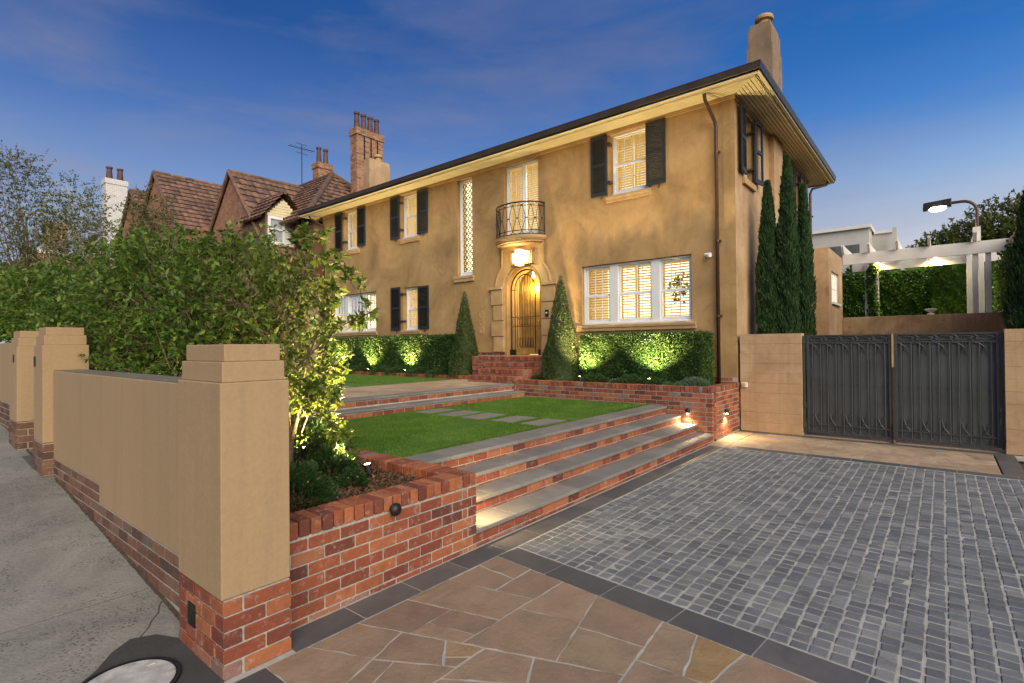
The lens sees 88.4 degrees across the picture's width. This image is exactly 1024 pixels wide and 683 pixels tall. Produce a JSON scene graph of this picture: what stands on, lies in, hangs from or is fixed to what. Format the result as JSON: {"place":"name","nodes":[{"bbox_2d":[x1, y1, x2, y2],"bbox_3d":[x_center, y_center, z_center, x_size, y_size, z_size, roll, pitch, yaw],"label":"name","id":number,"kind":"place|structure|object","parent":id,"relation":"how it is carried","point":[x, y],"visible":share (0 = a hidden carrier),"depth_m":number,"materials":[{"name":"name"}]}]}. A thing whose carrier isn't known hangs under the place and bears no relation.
{"place":"outdoors","nodes":[
{"label":"outdoors","id":0,"kind":"place"},
{"bbox_2d":[9,221,112,340],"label":"distant house","id":1,"kind":"structure","parent":0,"point":[40,250],"depth_m":30.98,"materials":[{"name":"orange brick"}]},
{"bbox_2d":[0,424,180,682],"bbox_3d":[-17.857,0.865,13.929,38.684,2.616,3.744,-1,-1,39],"label":"footpath","id":2,"kind":"structure","parent":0,"point":[38,584],"depth_m":3.70,"materials":[{"name":"concrete"}]},
{"bbox_2d":[0,331,38,450],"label":"boundary wall","id":3,"kind":"structure","parent":2,"relation":"on","point":[16,391],"depth_m":6.88,"materials":[{"name":"painted render"},{"name":"weathered brick"}]},
{"bbox_2d":[26,449,179,620],"bbox_3d":[-4.146,1.612,5.056,5.540,0.525,0.022,-1,-1,39],"label":"soil line","id":4,"kind":"object","parent":2,"relation":"on","point":[172,609],"visible":0.86,"depth_m":4.16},
{"bbox_2d":[81,634,223,682],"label":"asphalt patch","id":5,"kind":"object","parent":2,"relation":"on","point":[196,669],"visible":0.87,"depth_m":3.06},
{"bbox_2d":[83,656,181,682],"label":"manhole cover","id":6,"kind":"object","parent":5,"relation":"in","point":[160,669],"visible":0.98,"depth_m":2.89,"materials":[{"name":"metal"}]},
{"bbox_2d":[120,188,145,281],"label":"neighbouring house","id":7,"kind":"structure","parent":0,"point":[135,192],"depth_m":32.33,"materials":[{"name":"brick"}]},
{"bbox_2d":[138,170,221,319],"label":"neighbouring house","id":8,"kind":"structure","parent":0,"point":[196,200],"depth_m":28.82,"materials":[{"name":"tile"}]},
{"bbox_2d":[199,111,383,347],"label":"neighbouring house","id":9,"kind":"structure","parent":0,"point":[246,200],"depth_m":25.34,"materials":[{"name":"tile"}]},
{"bbox_2d":[288,294,322,369],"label":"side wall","id":10,"kind":"structure","parent":9,"relation":"attached to","point":[320,319],"depth_m":21.98,"materials":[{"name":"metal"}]},
{"bbox_2d":[308,308,318,367],"bbox_3d":[-8.224,-0.151,21.916,1.009,2.540,0.040,-1,-1,39],"label":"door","id":11,"kind":"structure","parent":10,"relation":"in","point":[309,312],"depth_m":21.93,"materials":[{"name":"wood"}]},
{"bbox_2d":[290,449,424,512],"bbox_3d":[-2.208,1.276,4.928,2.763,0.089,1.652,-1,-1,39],"label":"bark mulch","id":12,"kind":"object","parent":0,"point":[401,478],"visible":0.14,"depth_m":4.59,"materials":[{"name":"brown wood"}]},
{"bbox_2d":[48,215,208,374],"bbox_3d":[-4.723,-0.117,6.553,3.008,2.918,1.708,-1,-1,23],"label":"crab apple tree","id":13,"kind":"object","parent":12,"relation":"on","point":[109,319],"visible":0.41,"depth_m":6.06,"materials":[{"name":"green plant"}]},
{"bbox_2d":[106,220,284,376],"bbox_3d":[-3.291,0.035,5.637,3.008,2.575,1.582,-1,-1,39],"label":"crab apple tree","id":14,"kind":"object","parent":12,"relation":"on","point":[179,336],"visible":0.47,"depth_m":5.21,"materials":[{"name":"green plant"}]},
{"bbox_2d":[181,221,379,462],"bbox_3d":[-1.884,0.116,4.557,2.618,2.362,1.253,-1,-1,39],"label":"crab apple tree","id":15,"kind":"object","parent":12,"relation":"on","point":[294,281],"visible":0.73,"depth_m":4.46,"materials":[{"name":"green plant"}]},
{"bbox_2d":[289,459,341,509],"bbox_3d":[-1.698,1.123,4.127,0.688,0.446,0.679,-1,0,-4],"label":"shrub","id":16,"kind":"object","parent":12,"relation":"on","point":[310,479],"visible":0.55,"depth_m":4.05,"materials":[{"name":"green plant"}]},
{"bbox_2d":[290,412,359,476],"bbox_3d":[-2.132,1.008,5.285,1.097,0.625,1.110,-1,-1,39],"label":"shrub","id":17,"kind":"object","parent":12,"relation":"on","point":[312,429],"visible":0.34,"depth_m":5.13,"materials":[{"name":"green plant"}]},
{"bbox_2d":[302,442,361,480],"bbox_3d":[-1.693,1.139,4.895,0.566,0.407,0.566,-1,-1,39],"label":"shrub","id":18,"kind":"object","parent":12,"relation":"on","point":[337,457],"visible":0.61,"depth_m":4.82,"materials":[{"name":"green plant"}]},
{"bbox_2d":[335,466,369,489],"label":"shrub","id":19,"kind":"object","parent":12,"relation":"on","point":[354,475],"visible":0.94,"depth_m":4.59,"materials":[{"name":"green plant"}]},
{"bbox_2d":[363,463,372,476],"bbox_3d":[-1.330,1.220,4.858,0.085,0.199,0.078,-1,-1,39],"label":"garden uplight","id":20,"kind":"object","parent":12,"relation":"on","point":[368,468],"visible":0.91,"depth_m":4.83,"materials":[{"name":"metal"}]},
{"bbox_2d":[288,372,454,391],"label":"lawn turf","id":21,"kind":"structure","parent":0,"point":[360,385],"depth_m":14.43,"materials":[{"name":"green plant"}]},
{"bbox_2d":[0,262,64,342],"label":"crab apple tree","id":22,"kind":"object","parent":21,"relation":"on","point":[7,281],"visible":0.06,"depth_m":11.67,"materials":[{"name":"green plant"}]},
{"bbox_2d":[0,253,116,337],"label":"crab apple tree","id":23,"kind":"object","parent":21,"relation":"on","point":[22,297],"visible":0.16,"depth_m":9.18,"materials":[{"name":"green plant"}]},
{"bbox_2d":[14,167,130,276],"bbox_3d":[-11.854,-1.959,14.239,4.406,5.612,2.381,-1,-1,39],"label":"birch tree","id":24,"kind":"object","parent":21,"relation":"on","point":[76,236],"visible":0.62,"depth_m":14.03,"materials":[{"name":"green plant"}]},
{"bbox_2d":[109,182,181,276],"bbox_3d":[-10.284,-1.705,14.909,2.573,5.475,1.925,-1,-1,59],"label":"birch tree","id":25,"kind":"object","parent":21,"relation":"on","point":[145,213],"visible":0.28,"depth_m":14.61,"materials":[{"name":"green plant"}]},
{"bbox_2d":[289,379,501,400],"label":"garden path","id":26,"kind":"structure","parent":0,"point":[351,392],"depth_m":11.73,"materials":[{"name":"stone"}]},
{"bbox_2d":[22,274,144,369],"bbox_3d":[-6.614,-0.030,8.388,2.852,2.158,1.732,-1,-1,39],"label":"crab apple tree","id":27,"kind":"object","parent":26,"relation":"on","point":[54,311],"visible":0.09,"depth_m":7.70,"materials":[{"name":"green plant"}]},
{"bbox_2d":[296,396,644,456],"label":"lawn turf","id":28,"kind":"structure","parent":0,"point":[391,442],"depth_m":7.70,"materials":[{"name":"green plant"}]},
{"bbox_2d":[290,383,524,426],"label":"path steps","id":29,"kind":"structure","parent":28,"relation":"on","point":[363,407],"depth_m":10.18,"materials":[{"name":"grey stone"}]},
{"bbox_2d":[416,408,455,413],"bbox_3d":[-1.415,1.313,9.823,0.450,0.040,0.710,-1,-1,39],"label":"stepping stone","id":30,"kind":"object","parent":28,"relation":"on","point":[439,410],"visible":0.58,"depth_m":9.85,"materials":[{"name":"grey stone"}]},
{"bbox_2d":[437,410,477,416],"bbox_3d":[-0.943,1.305,9.437,0.450,0.040,0.710,-1,-1,39],"label":"stepping stone","id":31,"kind":"object","parent":28,"relation":"on","point":[458,413],"visible":0.5,"depth_m":9.40,"materials":[{"name":"grey stone"}]},
{"bbox_2d":[461,413,505,419],"bbox_3d":[-0.478,1.297,9.058,0.450,0.040,0.710,-1,-1,39],"label":"stepping stone","id":32,"kind":"object","parent":28,"relation":"on","point":[482,416],"visible":0.64,"depth_m":9.07,"materials":[{"name":"grey stone"}]},
{"bbox_2d":[490,415,537,422],"bbox_3d":[0.040,1.289,8.633,0.450,0.040,0.710,-1,-1,39],"label":"stepping stone","id":33,"kind":"object","parent":28,"relation":"on","point":[513,418],"visible":0.56,"depth_m":8.65,"materials":[{"name":"grey stone"}]},
{"bbox_2d":[396,403,647,457],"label":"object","id":34,"kind":"structure","parent":28,"relation":"on","point":[507,433],"depth_m":7.20,"materials":[{"name":"grey stone"}]},
{"bbox_2d":[521,418,565,425],"bbox_3d":[0.505,1.281,8.254,0.450,0.040,0.710,-1,-1,39],"label":"stepping stone","id":35,"kind":"object","parent":28,"relation":"on","point":[546,421],"visible":0.62,"depth_m":8.28,"materials":[{"name":"grey stone"}]},
{"bbox_2d":[0,0,1023,342],"label":"sky","id":36,"kind":"structure","parent":0,"point":[910,104],"materials":[{"name":"blue"}]},
{"bbox_2d":[267,556,815,682],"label":"sandstone paving","id":37,"kind":"structure","parent":0,"point":[497,619],"depth_m":3.16,"materials":[{"name":"stone"}]},
{"bbox_2d":[133,371,1023,474],"bbox_3d":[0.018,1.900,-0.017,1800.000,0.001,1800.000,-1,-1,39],"label":"ground","id":38,"kind":"structure","parent":0,"point":[1021,463],"depth_m":8.11,"materials":[{"name":"soil"}]},
{"bbox_2d":[0,140,77,275],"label":"birch tree","id":39,"kind":"object","parent":38,"relation":"on","point":[24,232],"visible":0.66,"depth_m":14.81,"materials":[{"name":"green plant"}]},
{"bbox_2d":[0,256,86,341],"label":"garden tree","id":40,"kind":"object","parent":38,"relation":"on","point":[18,266],"visible":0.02,"depth_m":17.79,"materials":[{"name":"green plant"}]},
{"bbox_2d":[80,166,128,254],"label":"distant house","id":41,"kind":"structure","parent":38,"relation":"on","point":[116,189],"depth_m":35.44,"materials":[{"name":"paint"}]},
{"bbox_2d":[33,327,291,680],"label":"boundary wall","id":42,"kind":"structure","parent":38,"relation":"on","point":[177,487],"depth_m":3.13,"materials":[{"name":"paint"}]},
{"bbox_2d":[288,437,476,628],"bbox_3d":[-2.317,1.580,5.146,3.657,0.773,1.877,-1,-1,39],"label":"brick planter","id":43,"kind":"object","parent":38,"relation":"on","point":[345,551],"visible":0.68,"depth_m":3.93,"materials":[{"name":"red brick"}]},
{"bbox_2d":[389,503,401,515],"bbox_3d":[-0.877,1.268,3.972,0.065,0.100,0.100,-1,-1,39],"label":"wall light","id":44,"kind":"object","parent":43,"relation":"attached to","point":[395,509],"visible":1,"depth_m":3.94,"materials":[{"name":"metal"}]},
{"bbox_2d":[403,405,713,546],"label":"garden steps","id":45,"kind":"structure","parent":38,"relation":"on","point":[524,478],"depth_m":6.66,"materials":[{"name":"grey stone"}]},
{"bbox_2d":[516,379,739,441],"bbox_3d":[2.421,1.431,11.837,4.686,1.096,1.687,-1,-1,39],"label":"raised garden bed","id":46,"kind":"object","parent":38,"relation":"on","point":[707,406],"visible":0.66,"depth_m":10.49,"materials":[{"name":"red brick"}]},
{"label":"bed soil","id":47,"kind":"structure","parent":46,"relation":"in","visible":0},
{"bbox_2d":[531,374,541,379],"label":"groundcover plant","id":48,"kind":"object","parent":47,"relation":"on","point":[536,377],"visible":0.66,"depth_m":12.73,"materials":[{"name":"green plant"}]},
{"bbox_2d":[541,274,582,380],"bbox_3d":[1.214,-0.341,12.908,1.098,2.635,1.090,-1,0,-3],"label":"topiary cone","id":49,"kind":"object","parent":47,"relation":"on","point":[561,359],"visible":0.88,"depth_m":12.67,"materials":[{"name":"green plant"}]},
{"bbox_2d":[578,372,608,382],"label":"groundcover plant","id":50,"kind":"object","parent":47,"relation":"on","point":[597,378],"visible":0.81,"depth_m":11.68,"materials":[{"name":"green plant"}]},
{"bbox_2d":[616,373,645,383],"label":"groundcover plant","id":51,"kind":"object","parent":47,"relation":"on","point":[632,378],"visible":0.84,"depth_m":11.12,"materials":[{"name":"green plant"}]},
{"bbox_2d":[578,330,715,385],"bbox_3d":[2.926,0.381,11.755,3.043,1.325,0.826,-1,-1,39],"label":"box hedge","id":52,"kind":"object","parent":47,"relation":"on","point":[672,356],"visible":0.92,"depth_m":11.34,"materials":[{"name":"green plant"}]},
{"bbox_2d":[644,377,663,384],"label":"groundcover plant","id":53,"kind":"object","parent":47,"relation":"on","point":[656,381],"visible":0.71,"depth_m":10.82,"materials":[{"name":"green plant"}]},
{"bbox_2d":[678,376,711,386],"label":"groundcover plant","id":54,"kind":"object","parent":47,"relation":"on","point":[690,381],"visible":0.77,"depth_m":10.26,"materials":[{"name":"green plant"}]},
{"bbox_2d":[224,430,1023,682],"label":"bluestone border","id":55,"kind":"object","parent":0,"point":[793,660],"visible":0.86,"depth_m":3.84,"materials":[{"name":"dark bluestone"}]},
{"bbox_2d":[708,431,752,446],"bbox_3d":[4.213,1.871,10.052,0.310,0.051,1.900,-1,-1,39],"label":"apron edge","id":56,"kind":"object","parent":55,"relation":"on","point":[731,438],"visible":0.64,"depth_m":9.92,"materials":[{"name":"stone"}]},
{"bbox_2d":[520,448,1023,682],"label":"cobble paving","id":57,"kind":"structure","parent":0,"point":[892,574],"depth_m":4.47,"materials":[{"name":"stone"}]},
{"bbox_2d":[731,433,1001,474],"bbox_3d":[5.753,1.846,8.864,3.564,0.051,1.636,-1,-1,39],"label":"sandstone apron","id":58,"kind":"object","parent":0,"point":[968,461],"visible":0.95,"depth_m":8.62,"materials":[{"name":"stone"}]},
{"bbox_2d":[746,402,1005,453],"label":"driveway","id":59,"kind":"structure","parent":0,"point":[926,444],"depth_m":9.43,"materials":[{"name":"stone"}]},
{"bbox_2d":[297,12,835,428],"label":"house","id":60,"kind":"structure","parent":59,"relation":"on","point":[619,218],"depth_m":13.50,"materials":[{"name":"beige paint"}]},
{"bbox_2d":[348,210,358,249],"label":"window","id":61,"kind":"structure","parent":60,"relation":"in","point":[352,216],"depth_m":20.16,"materials":[{"name":"white glass"}]},
{"bbox_2d":[335,292,375,332],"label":"window","id":62,"kind":"structure","parent":60,"relation":"in","point":[350,303],"depth_m":20.12,"materials":[{"name":"white glass"}]},
{"bbox_2d":[403,193,418,238],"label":"window","id":63,"kind":"structure","parent":60,"relation":"in","point":[410,201],"depth_m":18.02,"materials":[{"name":"white glass"}]},
{"bbox_2d":[406,287,419,330],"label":"window","id":64,"kind":"structure","parent":60,"relation":"in","point":[412,303],"depth_m":17.95,"materials":[{"name":"white glass"}]},
{"bbox_2d":[459,178,472,275],"bbox_3d":[-1.221,-3.446,16.370,1.095,3.260,0.615,-1,-1,39],"label":"window","id":65,"kind":"structure","parent":60,"relation":"in","point":[466,228],"depth_m":16.34,"materials":[{"name":"white glass"}]},
{"bbox_2d":[510,249,533,265],"bbox_3d":[0.250,-2.316,14.539,0.762,0.440,0.265,-1,-1,39],"label":"porch lantern","id":66,"kind":"object","parent":60,"relation":"attached to","point":[519,257],"visible":1,"depth_m":14.43,"materials":[{"name":"white glass"}]},
{"bbox_2d":[507,159,538,234],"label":"window","id":67,"kind":"structure","parent":60,"relation":"in","point":[527,172],"depth_m":14.89,"materials":[{"name":"white glass"}]},
{"bbox_2d":[520,272,540,353],"bbox_3d":[0.539,-0.824,15.171,0.770,2.380,0.130,-1,-1,39],"label":"door","id":68,"kind":"structure","parent":60,"relation":"in","point":[531,293],"depth_m":15.16,"materials":[{"name":"gold metal"}]},
{"bbox_2d":[612,127,648,194],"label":"window","id":69,"kind":"structure","parent":60,"relation":"in","point":[629,148],"depth_m":12.86,"materials":[{"name":"white glass"}]},
{"bbox_2d":[583,255,691,324],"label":"window","id":70,"kind":"structure","parent":60,"relation":"in","point":[637,291],"depth_m":12.91,"materials":[{"name":"white paint"}]},
{"bbox_2d":[667,270,688,321],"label":"potted plant","id":71,"kind":"object","parent":60,"relation":"on","point":[678,287],"visible":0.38,"depth_m":12.60,"materials":[{"name":"green plant"}]},
{"bbox_2d":[754,179,780,333],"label":"pencil cypress","id":72,"kind":"object","parent":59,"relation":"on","point":[766,294],"visible":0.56,"depth_m":11.42,"materials":[{"name":"green plant"}]},
{"bbox_2d":[740,333,804,434],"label":"gate pier","id":73,"kind":"structure","parent":59,"relation":"on","point":[771,374],"depth_m":10.62,"materials":[{"name":"beige paint"}]},
{"bbox_2d":[741,382,747,386],"bbox_3d":[4.823,0.899,10.920,0.120,0.100,0.075,-1,-1,39],"label":"intercom panel","id":74,"kind":"object","parent":73,"relation":"attached to","point":[744,384],"visible":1,"depth_m":10.90,"materials":[{"name":"white paint"}]},
{"bbox_2d":[802,332,1005,449],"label":"driveway gate","id":75,"kind":"structure","parent":73,"relation":"attached to","point":[940,387],"depth_m":9.31,"materials":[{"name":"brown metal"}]},
{"bbox_2d":[773,153,802,333],"bbox_3d":[5.935,-0.963,11.291,0.559,6.208,0.547,0,-1,-41],"label":"pencil cypress","id":76,"kind":"object","parent":59,"relation":"on","point":[788,287],"visible":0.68,"depth_m":11.18,"materials":[{"name":"green plant"}]},
{"bbox_2d":[796,182,817,427],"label":"pencil cypress","id":77,"kind":"object","parent":59,"relation":"on","point":[807,296],"visible":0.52,"depth_m":11.17,"materials":[{"name":"green plant"}]},
{"bbox_2d":[812,247,842,334],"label":"garage wing","id":78,"kind":"structure","parent":59,"relation":"on","point":[827,269],"depth_m":16.82,"materials":[{"name":"beige paint"}]},
{"bbox_2d":[831,272,841,306],"bbox_3d":[10.831,-1.756,17.658,0.180,1.090,1.650,-1,-1,39],"label":"window","id":79,"kind":"structure","parent":78,"relation":"in","point":[834,277],"depth_m":17.96,"materials":[{"name":"white glass"}]},
{"bbox_2d":[842,310,1015,396],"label":"retaining wall","id":80,"kind":"structure","parent":59,"relation":"on","point":[961,322],"depth_m":17.28,"materials":[{"name":"brown paint"}]},
{"bbox_2d":[924,309,936,314],"bbox_3d":[13.795,-0.977,17.333,0.340,0.190,0.335,-1,-1,39],"label":"planter urn","id":81,"kind":"object","parent":80,"relation":"on","point":[930,311],"visible":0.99,"depth_m":17.27,"materials":[{"name":"grey stone"}]},
{"bbox_2d":[1010,228,1016,245],"bbox_3d":[12.937,-2.040,13.179,0.038,2.460,11.380,-1,-1,39],"label":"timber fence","id":82,"kind":"object","parent":80,"relation":"on","point":[1011,239],"visible":0.12,"depth_m":15.87,"materials":[{"name":"grey wood"}]},
{"bbox_2d":[991,239,1014,315],"bbox_3d":[15.495,-1.752,16.521,0.528,2.153,6.176,-1,-1,39],"label":"climbing plant","id":83,"kind":"object","parent":82,"relation":"attached to","point":[1001,281],"visible":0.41,"depth_m":16.38,"materials":[{"name":"green plant"}]},
{"bbox_2d":[1000,186,1023,328],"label":"pencil cypress","id":84,"kind":"object","parent":59,"relation":"on","point":[1014,292],"visible":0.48,"depth_m":8.90,"materials":[{"name":"green plant"}]},
{"bbox_2d":[1003,329,1023,455],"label":"gate pier","id":85,"kind":"structure","parent":59,"relation":"on","point":[1013,348],"depth_m":8.35,"materials":[{"name":"beige paint"}]},
{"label":"terrace","id":86,"kind":"structure","parent":0,"visible":0},
{"bbox_2d":[812,224,921,273],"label":"apartment building","id":87,"kind":"structure","parent":86,"relation":"on","point":[854,239],"depth_m":29.81,"materials":[{"name":"paint"}]},
{"bbox_2d":[829,244,859,257],"bbox_3d":[17.792,-4.905,30.628,4.100,1.000,0.040,-1,-1,39],"label":"window","id":88,"kind":"structure","parent":87,"relation":"in","point":[855,248],"depth_m":29.63,"materials":[{"name":"grey glass"}]},
{"bbox_2d":[842,265,901,273],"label":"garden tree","id":89,"kind":"object","parent":86,"relation":"on","point":[848,270],"visible":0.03,"depth_m":25.76,"materials":[{"name":"green plant"}]},
{"bbox_2d":[842,266,931,317],"bbox_3d":[15.290,-1.823,22.770,5.231,2.588,0.960,-1,-1,39],"label":"creeper hedge","id":90,"kind":"object","parent":86,"relation":"on","point":[905,291],"visible":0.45,"depth_m":21.90,"materials":[{"name":"green plant"}]},
{"bbox_2d":[841,226,1009,316],"bbox_3d":[14.528,-2.152,18.672,4.430,2.950,3.400,-1,-1,39],"label":"pergola","id":91,"kind":"object","parent":86,"relation":"on","point":[975,253],"visible":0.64,"depth_m":18.23,"materials":[{"name":"white wood"}]},
{"bbox_2d":[864,263,881,316],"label":"climbing plant","id":92,"kind":"object","parent":91,"relation":"attached to","point":[871,297],"visible":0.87,"depth_m":20.41,"materials":[{"name":"green plant"}]},
{"bbox_2d":[923,198,978,279],"bbox_3d":[16.660,-3.046,19.966,1.633,4.719,0.560,-1,-1,39],"label":"street lamp","id":93,"kind":"object","parent":86,"relation":"on","point":[937,206],"visible":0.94,"depth_m":19.95,"materials":[{"name":"brown metal"}]},
{"bbox_2d":[928,261,996,313],"bbox_3d":[17.306,-1.933,20.218,2.070,2.684,1.531,-1,-1,39],"label":"conifer hedge","id":94,"kind":"object","parent":86,"relation":"on","point":[948,290],"visible":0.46,"depth_m":20.01,"materials":[{"name":"green plant"}]},
{"bbox_2d":[905,189,1021,268],"bbox_3d":[25.573,-4.340,28.074,7.576,7.346,4.268,-1,-1,39],"label":"garden tree","id":95,"kind":"object","parent":86,"relation":"on","point":[954,234],"visible":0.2,"depth_m":27.88,"materials":[{"name":"green plant"}]},
{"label":"bed soil","id":96,"kind":"structure","parent":0,"visible":0},
{"bbox_2d":[332,364,351,372],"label":"groundcover plant","id":97,"kind":"object","parent":96,"relation":"on","point":[342,368],"visible":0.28,"depth_m":18.65,"materials":[{"name":"green plant"}]},
{"bbox_2d":[349,365,369,372],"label":"groundcover plant","id":98,"kind":"object","parent":96,"relation":"on","point":[356,368],"visible":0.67,"depth_m":18.10,"materials":[{"name":"green plant"}]},
{"bbox_2d":[369,365,392,373],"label":"groundcover plant","id":99,"kind":"object","parent":96,"relation":"on","point":[373,370],"visible":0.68,"depth_m":17.31,"materials":[{"name":"green plant"}]},
{"bbox_2d":[317,333,455,374],"bbox_3d":[-4.446,0.448,18.068,7.639,1.443,0.657,-1,-1,39],"label":"box hedge","id":100,"kind":"object","parent":96,"relation":"on","point":[432,351],"visible":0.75,"depth_m":17.24,"materials":[{"name":"green plant"}]},
{"bbox_2d":[306,369,467,378],"bbox_3d":[-4.385,1.197,17.285,9.700,0.391,0.226,-1,-1,39],"label":"brick edging","id":101,"kind":"object","parent":96,"relation":"on","point":[420,375],"visible":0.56,"depth_m":16.17,"materials":[{"name":"red brick"}]},
{"bbox_2d":[384,365,407,374],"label":"groundcover plant","id":102,"kind":"object","parent":96,"relation":"on","point":[390,370],"visible":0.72,"depth_m":16.75,"materials":[{"name":"green plant"}]},
{"bbox_2d":[404,366,430,375],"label":"groundcover plant","id":103,"kind":"object","parent":96,"relation":"on","point":[415,370],"visible":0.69,"depth_m":16.11,"materials":[{"name":"green plant"}]},
{"bbox_2d":[425,366,448,376],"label":"groundcover plant","id":104,"kind":"object","parent":96,"relation":"on","point":[436,370],"visible":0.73,"depth_m":15.50,"materials":[{"name":"green plant"}]},
{"bbox_2d":[448,291,478,376],"bbox_3d":[-1.385,-0.236,15.242,1.073,2.518,1.054,-1,-1,39],"label":"topiary cone","id":105,"kind":"object","parent":96,"relation":"on","point":[464,350],"visible":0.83,"depth_m":15.05,"materials":[{"name":"green plant"}]},
{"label":"path base","id":106,"kind":"structure","parent":0,"visible":0},
{"bbox_2d":[21,455,33,468],"bbox_3d":[-5.792,1.518,6.607,1.130,0.190,0.500,-1,-1,39],"label":"gateway threshold","id":107,"kind":"object","parent":106,"relation":"on","point":[28,459],"visible":0.07,"depth_m":6.33,"materials":[{"name":"grey concrete"}]},
{"bbox_2d":[468,355,546,389],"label":"entrance steps","id":108,"kind":"structure","parent":106,"relation":"on","point":[511,369],"depth_m":13.42,"materials":[{"name":"red brick"}]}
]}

